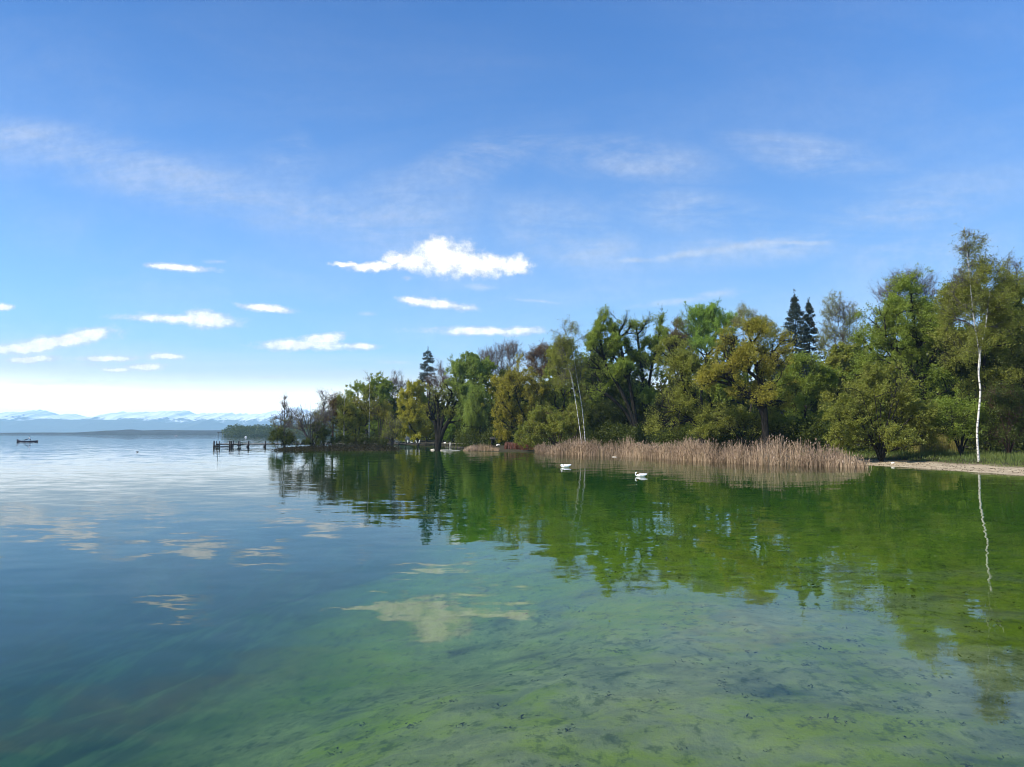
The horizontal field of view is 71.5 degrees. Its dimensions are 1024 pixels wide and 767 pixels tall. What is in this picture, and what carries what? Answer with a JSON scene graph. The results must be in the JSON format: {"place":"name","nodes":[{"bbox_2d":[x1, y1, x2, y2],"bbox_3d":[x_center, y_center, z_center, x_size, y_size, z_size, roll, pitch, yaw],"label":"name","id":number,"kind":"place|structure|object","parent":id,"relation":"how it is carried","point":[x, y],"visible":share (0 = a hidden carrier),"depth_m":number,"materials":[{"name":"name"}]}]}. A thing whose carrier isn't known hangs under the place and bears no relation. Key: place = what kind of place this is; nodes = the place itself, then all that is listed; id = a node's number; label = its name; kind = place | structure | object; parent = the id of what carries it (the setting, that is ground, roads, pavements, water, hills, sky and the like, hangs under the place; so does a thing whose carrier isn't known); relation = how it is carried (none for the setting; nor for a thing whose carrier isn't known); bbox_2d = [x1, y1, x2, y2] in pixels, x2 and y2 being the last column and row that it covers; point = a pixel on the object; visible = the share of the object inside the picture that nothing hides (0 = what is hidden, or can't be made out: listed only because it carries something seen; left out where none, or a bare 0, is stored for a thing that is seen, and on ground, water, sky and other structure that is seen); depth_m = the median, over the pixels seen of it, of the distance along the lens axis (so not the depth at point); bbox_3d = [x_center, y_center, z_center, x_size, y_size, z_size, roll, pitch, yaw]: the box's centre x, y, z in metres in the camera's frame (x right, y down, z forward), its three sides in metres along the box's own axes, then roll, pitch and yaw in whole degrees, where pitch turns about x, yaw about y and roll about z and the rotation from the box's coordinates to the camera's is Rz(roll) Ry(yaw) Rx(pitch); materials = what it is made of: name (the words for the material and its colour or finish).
{"place":"outdoors","nodes":[
{"label":"outdoors","id":0,"kind":"place"},
{"bbox_2d":[0,418,227,432],"bbox_3d":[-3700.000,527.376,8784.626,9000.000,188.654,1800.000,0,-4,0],"label":"mountains","id":1,"kind":"structure","parent":0,"point":[53,425],"depth_m":8317.68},
{"bbox_2d":[0,429,268,433],"bbox_3d":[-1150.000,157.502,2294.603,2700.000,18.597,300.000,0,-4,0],"label":"hills","id":2,"kind":"structure","parent":0,"point":[129,431],"depth_m":2168.93,"materials":[{"name":"blue"}]},
{"bbox_2d":[0,407,336,428],"bbox_3d":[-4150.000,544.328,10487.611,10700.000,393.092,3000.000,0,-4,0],"label":"mountains","id":3,"kind":"structure","parent":0,"point":[189,417],"depth_m":9947.86,"materials":[{"name":"white snow"}]},
{"bbox_2d":[0,435,1023,766],"bbox_3d":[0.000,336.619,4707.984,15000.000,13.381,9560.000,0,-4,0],"label":"ground","id":4,"kind":"structure","parent":0,"point":[270,643],"depth_m":16.16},
{"bbox_2d":[270,414,285,430],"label":"bare sapling","id":5,"kind":"object","parent":4,"relation":"on","point":[273,421],"visible":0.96,"depth_m":130.71,"materials":[{"name":"grey plant"}]},
{"bbox_2d":[221,423,341,435],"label":"wood","id":6,"kind":"object","parent":4,"relation":"on","point":[243,430],"visible":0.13,"depth_m":965.52,"materials":[{"name":"green plant"}]},
{"bbox_2d":[268,427,298,447],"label":"shrub","id":7,"kind":"object","parent":4,"relation":"on","point":[288,438],"visible":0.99,"depth_m":129.27,"materials":[{"name":"green plant"}]},
{"bbox_2d":[278,394,295,440],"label":"bare sapling","id":8,"kind":"object","parent":4,"relation":"on","point":[290,418],"visible":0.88,"depth_m":131.78,"materials":[{"name":"grey plant"}]},
{"bbox_2d":[281,401,337,445],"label":"shrub","id":9,"kind":"object","parent":4,"relation":"on","point":[301,421],"visible":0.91,"depth_m":130.10,"materials":[{"name":"grey plant"}]},
{"bbox_2d":[292,418,338,446],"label":"shrub","id":10,"kind":"object","parent":4,"relation":"on","point":[322,438],"visible":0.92,"depth_m":129.15,"materials":[{"name":"green plant"}]},
{"bbox_2d":[305,390,338,444],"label":"alder tree","id":11,"kind":"object","parent":4,"relation":"on","point":[323,404],"visible":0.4,"depth_m":135.35,"materials":[{"name":"green plant"}]},
{"bbox_2d":[213,432,434,446],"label":"jetty","id":12,"kind":"object","parent":4,"relation":"on","point":[239,444],"visible":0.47,"depth_m":151.37,"materials":[{"name":"brown wood"}]},
{"bbox_2d":[323,388,342,444],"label":"alder tree","id":13,"kind":"object","parent":4,"relation":"on","point":[334,408],"visible":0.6,"depth_m":134.51,"materials":[{"name":"plant"}]},
{"bbox_2d":[268,444,402,450],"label":"spit brush","id":14,"kind":"object","parent":4,"relation":"on","point":[353,447],"visible":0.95,"depth_m":120.32,"materials":[{"name":"green plant"}]},
{"bbox_2d":[329,392,359,444],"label":"alder tree","id":15,"kind":"object","parent":4,"relation":"on","point":[346,405],"visible":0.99,"depth_m":133.30,"materials":[{"name":"green plant"}]},
{"bbox_2d":[343,395,372,443],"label":"alder tree","id":16,"kind":"object","parent":4,"relation":"on","point":[358,414],"visible":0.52,"depth_m":135.65,"materials":[{"name":"green plant"}]},
{"bbox_2d":[331,431,390,445],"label":"shrub","id":17,"kind":"object","parent":4,"relation":"on","point":[352,440],"visible":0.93,"depth_m":129.95,"materials":[{"name":"green plant"}]},
{"bbox_2d":[342,411,386,434],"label":"dark tree","id":18,"kind":"object","parent":4,"relation":"on","point":[374,429],"visible":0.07,"depth_m":209.97,"materials":[{"name":"green plant"}]},
{"bbox_2d":[335,372,395,437],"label":"willow tree","id":19,"kind":"object","parent":4,"relation":"on","point":[383,388],"visible":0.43,"depth_m":185.46,"materials":[{"name":"green plant"}]},
{"bbox_2d":[357,370,377,438],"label":"birch tree","id":20,"kind":"object","parent":4,"relation":"on","point":[367,392],"visible":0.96,"depth_m":134.71,"materials":[{"name":"green plant"}]},
{"bbox_2d":[366,396,395,438],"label":"alder tree","id":21,"kind":"object","parent":4,"relation":"on","point":[380,413],"visible":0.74,"depth_m":135.68,"materials":[{"name":"green plant"}]},
{"bbox_2d":[378,412,405,446],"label":"shrub","id":22,"kind":"object","parent":4,"relation":"on","point":[397,428],"visible":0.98,"depth_m":131.35,"materials":[{"name":"green plant"}]},
{"bbox_2d":[377,386,407,442],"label":"dark tree","id":23,"kind":"object","parent":4,"relation":"on","point":[394,403],"visible":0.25,"depth_m":190.68,"materials":[{"name":"green plant"}]},
{"bbox_2d":[389,369,416,397],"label":"bare tree","id":24,"kind":"object","parent":4,"relation":"on","point":[394,380],"visible":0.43,"depth_m":200.05,"materials":[{"name":"grey plant"}]},
{"bbox_2d":[394,424,412,441],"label":"lakeside hut","id":25,"kind":"object","parent":4,"relation":"on","point":[408,439],"visible":0.15,"depth_m":193.44,"materials":[{"name":"white paint"}]},
{"bbox_2d":[394,379,433,442],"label":"willow tree","id":26,"kind":"object","parent":4,"relation":"on","point":[409,401],"visible":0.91,"depth_m":170.86,"materials":[{"name":"green plant"}]},
{"bbox_2d":[416,346,438,440],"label":"spruce tree","id":27,"kind":"object","parent":4,"relation":"on","point":[425,365],"visible":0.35,"depth_m":205.20,"materials":[{"name":"green plant"}]},
{"bbox_2d":[423,357,452,399],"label":"bare tree","id":28,"kind":"object","parent":4,"relation":"on","point":[442,376],"visible":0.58,"depth_m":199.93,"materials":[{"name":"grey plant"}]},
{"bbox_2d":[423,401,460,441],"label":"dark tree","id":29,"kind":"object","parent":4,"relation":"on","point":[440,418],"visible":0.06,"depth_m":187.22,"materials":[{"name":"green plant"}]},
{"bbox_2d":[420,381,464,449],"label":"pollard willow","id":30,"kind":"object","parent":4,"relation":"on","point":[440,428],"visible":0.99,"depth_m":128.55,"materials":[{"name":"green plant"}]},
{"bbox_2d":[443,415,464,444],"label":"shrub","id":31,"kind":"object","parent":4,"relation":"on","point":[451,429],"visible":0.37,"depth_m":164.16,"materials":[{"name":"green plant"}]},
{"bbox_2d":[444,350,491,424],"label":"poplar tree","id":32,"kind":"object","parent":4,"relation":"on","point":[460,368],"visible":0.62,"depth_m":157.36,"materials":[{"name":"green plant"}]},
{"bbox_2d":[460,377,491,442],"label":"weeping willow","id":33,"kind":"object","parent":4,"relation":"on","point":[474,414],"visible":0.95,"depth_m":145.12,"materials":[{"name":"green plant"}]},
{"bbox_2d":[459,356,499,405],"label":"dark tree","id":34,"kind":"object","parent":4,"relation":"on","point":[484,376],"visible":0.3,"depth_m":170.10,"materials":[{"name":"green plant"}]},
{"bbox_2d":[463,442,499,450],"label":"reed patch","id":35,"kind":"object","parent":4,"relation":"on","point":[478,447],"visible":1,"depth_m":117.48,"materials":[{"name":"beige plant"}]},
{"bbox_2d":[472,398,515,429],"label":"dark tree","id":36,"kind":"object","parent":4,"relation":"on","point":[491,421],"visible":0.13,"depth_m":177.03,"materials":[{"name":"green plant"}]},
{"bbox_2d":[490,437,500,445],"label":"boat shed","id":37,"kind":"object","parent":4,"relation":"on","point":[493,438],"visible":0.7,"depth_m":139.72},
{"bbox_2d":[478,339,525,421],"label":"bare tree","id":38,"kind":"object","parent":4,"relation":"on","point":[508,347],"visible":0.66,"depth_m":178.03,"materials":[{"name":"grey plant"}]},
{"bbox_2d":[483,367,540,424],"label":"dark tree","id":39,"kind":"object","parent":4,"relation":"on","point":[501,371],"visible":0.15,"depth_m":166.00,"materials":[{"name":"green plant"}]},
{"bbox_2d":[481,351,552,442],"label":"golden willow","id":40,"kind":"object","parent":4,"relation":"on","point":[503,385],"visible":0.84,"depth_m":137.18,"materials":[{"name":"green plant"}]},
{"bbox_2d":[504,442,533,449],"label":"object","id":41,"kind":"object","parent":4,"relation":"on","point":[510,445],"visible":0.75,"depth_m":116.72,"materials":[{"name":"brown plant"}]},
{"bbox_2d":[498,385,567,425],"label":"dark tree","id":42,"kind":"object","parent":4,"relation":"on","point":[506,419],"visible":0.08,"depth_m":166.09,"materials":[{"name":"green plant"}]},
{"bbox_2d":[521,340,554,421],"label":"bare tree","id":43,"kind":"object","parent":4,"relation":"on","point":[538,354],"visible":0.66,"depth_m":164.90,"materials":[{"name":"plant"}]},
{"bbox_2d":[512,401,592,449],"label":"shrub","id":44,"kind":"object","parent":4,"relation":"on","point":[537,415],"visible":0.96,"depth_m":110.59,"materials":[{"name":"green plant"}]},
{"bbox_2d":[548,340,580,437],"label":"birch tree","id":45,"kind":"object","parent":4,"relation":"on","point":[564,377],"visible":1,"depth_m":103.48,"materials":[{"name":"green plant"}]},
{"bbox_2d":[539,337,591,442],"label":"olive tree crown","id":46,"kind":"object","parent":4,"relation":"on","point":[553,372],"visible":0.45,"depth_m":139.72,"materials":[{"name":"green plant"}]},
{"bbox_2d":[548,314,589,440],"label":"birch tree","id":47,"kind":"object","parent":4,"relation":"on","point":[577,364],"visible":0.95,"depth_m":104.37,"materials":[{"name":"green plant"}]},
{"bbox_2d":[544,357,594,413],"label":"dark tree","id":48,"kind":"object","parent":4,"relation":"on","point":[578,402],"visible":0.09,"depth_m":157.75,"materials":[{"name":"green plant"}]},
{"bbox_2d":[575,335,632,440],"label":"dark tree","id":49,"kind":"object","parent":4,"relation":"on","point":[595,379],"visible":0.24,"depth_m":144.01,"materials":[{"name":"green plant"}]},
{"bbox_2d":[577,304,638,441],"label":"poplar tree","id":50,"kind":"object","parent":4,"relation":"on","point":[619,369],"visible":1,"depth_m":115.89,"materials":[{"name":"green plant"}]},
{"bbox_2d":[577,393,658,442],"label":"shrub","id":51,"kind":"object","parent":4,"relation":"on","point":[599,412],"visible":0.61,"depth_m":118.30,"materials":[{"name":"green plant"}]},
{"bbox_2d":[590,371,647,433],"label":"dark tree","id":52,"kind":"object","parent":4,"relation":"on","point":[617,391],"visible":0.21,"depth_m":146.24,"materials":[{"name":"green plant"}]},
{"bbox_2d":[621,305,670,438],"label":"poplar tree","id":53,"kind":"object","parent":4,"relation":"on","point":[640,357],"visible":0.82,"depth_m":118.22,"materials":[{"name":"green plant"}]},
{"bbox_2d":[632,348,696,436],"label":"dark tree","id":54,"kind":"object","parent":4,"relation":"on","point":[664,383],"visible":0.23,"depth_m":148.12,"materials":[{"name":"green plant"}]},
{"bbox_2d":[328,516,1021,766],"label":"sunken litter","id":55,"kind":"object","parent":4,"relation":"on","point":[810,717],"visible":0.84,"depth_m":13.60,"materials":[{"name":"green plant"}]},
{"bbox_2d":[334,380,1020,442],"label":"deep wood","id":56,"kind":"object","parent":4,"relation":"on","point":[430,437],"visible":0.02,"depth_m":209.03,"materials":[{"name":"green plant"}]},
{"bbox_2d":[659,308,697,439],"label":"bare tree","id":57,"kind":"object","parent":4,"relation":"on","point":[678,329],"visible":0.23,"depth_m":122.45,"materials":[{"name":"plant"}]},
{"bbox_2d":[639,331,725,445],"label":"dark limbed tree","id":58,"kind":"object","parent":4,"relation":"on","point":[684,362],"visible":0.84,"depth_m":91.44,"materials":[{"name":"green plant"}]},
{"bbox_2d":[534,434,871,467],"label":"reed belt","id":59,"kind":"object","parent":4,"relation":"on","point":[687,451],"visible":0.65,"depth_m":72.61,"materials":[{"name":"beige plant"}]},
{"bbox_2d":[661,351,745,425],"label":"dark tree","id":60,"kind":"object","parent":4,"relation":"on","point":[697,387],"visible":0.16,"depth_m":143.96,"materials":[{"name":"green plant"}]},
{"bbox_2d":[673,297,741,440],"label":"poplar tree","id":61,"kind":"object","parent":4,"relation":"on","point":[708,325],"visible":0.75,"depth_m":134.88,"materials":[{"name":"green plant"}]},
{"bbox_2d":[698,340,769,440],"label":"dark tree","id":62,"kind":"object","parent":4,"relation":"on","point":[720,393],"visible":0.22,"depth_m":138.69,"materials":[{"name":"green plant"}]},
{"bbox_2d":[452,415,1023,453],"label":"undergrowth","id":63,"kind":"object","parent":4,"relation":"on","point":[638,432],"visible":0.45,"depth_m":98.82,"materials":[{"name":"green plant"}]},
{"bbox_2d":[686,402,800,449],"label":"shrub","id":64,"kind":"object","parent":4,"relation":"on","point":[725,422],"visible":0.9,"depth_m":87.46,"materials":[{"name":"green plant"}]},
{"bbox_2d":[688,315,800,452],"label":"golden maple","id":65,"kind":"object","parent":4,"relation":"on","point":[745,356],"visible":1,"depth_m":83.68,"materials":[{"name":"green plant"}]},
{"bbox_2d":[728,300,782,411],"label":"pale tree","id":66,"kind":"object","parent":4,"relation":"on","point":[736,320],"visible":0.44,"depth_m":130.52,"materials":[{"name":"green plant"}]},
{"bbox_2d":[747,363,817,414],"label":"dark tree","id":67,"kind":"object","parent":4,"relation":"on","point":[756,408],"visible":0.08,"depth_m":134.34,"materials":[{"name":"green plant"}]},
{"bbox_2d":[769,289,814,412],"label":"spruce tree","id":68,"kind":"object","parent":4,"relation":"on","point":[795,307],"visible":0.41,"depth_m":122.47,"materials":[{"name":"green plant"}]},
{"bbox_2d":[773,349,842,449],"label":"green tree","id":69,"kind":"object","parent":4,"relation":"on","point":[814,383],"visible":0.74,"depth_m":91.19,"materials":[{"name":"green plant"}]},
{"bbox_2d":[795,297,825,412],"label":"spruce tree","id":70,"kind":"object","parent":4,"relation":"on","point":[810,311],"visible":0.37,"depth_m":124.55,"materials":[{"name":"green plant"}]},
{"bbox_2d":[781,360,860,435],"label":"dark tree","id":71,"kind":"object","parent":4,"relation":"on","point":[814,407],"visible":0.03,"depth_m":127.37,"materials":[{"name":"green plant"}]},
{"bbox_2d":[818,344,864,442],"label":"dark tree","id":72,"kind":"object","parent":4,"relation":"on","point":[842,378],"visible":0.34,"depth_m":110.75,"materials":[{"name":"green plant"}]},
{"bbox_2d":[811,289,872,357],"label":"bare tree","id":73,"kind":"object","parent":4,"relation":"on","point":[842,332],"visible":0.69,"depth_m":120.51,"materials":[{"name":"grey plant"}]},
{"bbox_2d":[816,336,897,444],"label":"dark tree","id":74,"kind":"object","parent":4,"relation":"on","point":[828,396],"visible":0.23,"depth_m":110.99,"materials":[{"name":"green plant"}]},
{"bbox_2d":[818,358,948,461],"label":"shrub","id":75,"kind":"object","parent":4,"relation":"on","point":[905,411],"visible":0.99,"depth_m":67.09,"materials":[{"name":"green plant"}]},
{"bbox_2d":[847,345,927,422],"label":"dark tree","id":76,"kind":"object","parent":4,"relation":"on","point":[882,407],"visible":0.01,"depth_m":106.62,"materials":[{"name":"green plant"}]},
{"bbox_2d":[781,448,1023,467],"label":"bank grass","id":77,"kind":"structure","parent":4,"relation":"on","point":[1015,456],"depth_m":65.67,"materials":[{"name":"green plant"}]},
{"bbox_2d":[867,262,943,374],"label":"bare tree","id":78,"kind":"object","parent":4,"relation":"on","point":[930,281],"visible":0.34,"depth_m":104.84,"materials":[{"name":"green plant"}]},
{"bbox_2d":[842,264,969,403],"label":"green tree","id":79,"kind":"object","parent":4,"relation":"on","point":[891,317],"visible":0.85,"depth_m":81.84,"materials":[{"name":"green plant"}]},
{"bbox_2d":[898,329,957,401],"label":"dark tree","id":80,"kind":"object","parent":4,"relation":"on","point":[930,350],"visible":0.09,"depth_m":94.42,"materials":[{"name":"green plant"}]},
{"bbox_2d":[897,432,964,453],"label":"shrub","id":81,"kind":"object","parent":4,"relation":"on","point":[941,448],"visible":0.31,"depth_m":73.16,"materials":[{"name":"green plant"}]},
{"bbox_2d":[888,350,988,430],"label":"dark tree","id":82,"kind":"object","parent":4,"relation":"on","point":[956,371],"visible":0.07,"depth_m":96.88,"materials":[{"name":"green plant"}]},
{"bbox_2d":[868,459,1023,472],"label":"beach wrack","id":83,"kind":"object","parent":4,"relation":"on","point":[950,466],"visible":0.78,"depth_m":58.43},
{"bbox_2d":[925,387,999,455],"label":"shrub","id":84,"kind":"object","parent":4,"relation":"on","point":[960,419],"visible":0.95,"depth_m":66.11,"materials":[{"name":"green plant"}]},
{"bbox_2d":[924,266,1023,452],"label":"green tree","id":85,"kind":"object","parent":4,"relation":"on","point":[956,336],"visible":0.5,"depth_m":74.20,"materials":[{"name":"green plant"}]},
{"bbox_2d":[927,226,1023,460],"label":"birch tree","id":86,"kind":"object","parent":4,"relation":"on","point":[998,311],"visible":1,"depth_m":61.36,"materials":[{"name":"green plant"}]},
{"bbox_2d":[928,324,1022,414],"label":"dark tree","id":87,"kind":"object","parent":4,"relation":"on","point":[953,392],"visible":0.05,"depth_m":96.84,"materials":[{"name":"green plant"}]},
{"bbox_2d":[942,325,1009,448],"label":"dark tree","id":88,"kind":"object","parent":4,"relation":"on","point":[989,364],"visible":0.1,"depth_m":87.85,"materials":[{"name":"green plant"}]},
{"bbox_2d":[970,374,1023,453],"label":"shrub","id":89,"kind":"object","parent":4,"relation":"on","point":[1009,408],"visible":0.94,"depth_m":65.53,"materials":[{"name":"green plant"}]},
{"bbox_2d":[985,302,1023,390],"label":"dark tree","id":90,"kind":"object","parent":4,"relation":"on","point":[993,374],"depth_m":95.68,"materials":[{"name":"green plant"}]},
{"bbox_2d":[988,301,1023,412],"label":"dark tree","id":91,"kind":"object","parent":4,"relation":"on","point":[1017,358],"visible":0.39,"depth_m":72.01,"materials":[{"name":"green plant"}]},
{"bbox_2d":[991,252,1023,450],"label":"bare tree","id":92,"kind":"object","parent":4,"relation":"on","point":[1017,264],"visible":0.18,"depth_m":80.85,"materials":[{"name":"green plant"}]},
{"bbox_2d":[0,434,1023,541],"bbox_3d":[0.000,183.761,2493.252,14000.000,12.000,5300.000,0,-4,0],"label":"lake water","id":93,"kind":"structure","parent":0,"point":[76,481],"depth_m":38.19,"materials":[{"name":"blue liquid"}]},
{"bbox_2d":[635,472,646,476],"bbox_3d":[8.694,6.127,47.863,0.826,0.357,0.309,0,-4,0],"label":"swan","id":94,"kind":"object","parent":93,"relation":"on","point":[640,475],"visible":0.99,"depth_m":47.76,"materials":[{"name":"white"}]},
{"bbox_2d":[0,0,1023,416],"label":"sky","id":95,"kind":"structure","parent":0,"point":[207,206],"materials":[{"name":"blue"}]}
]}

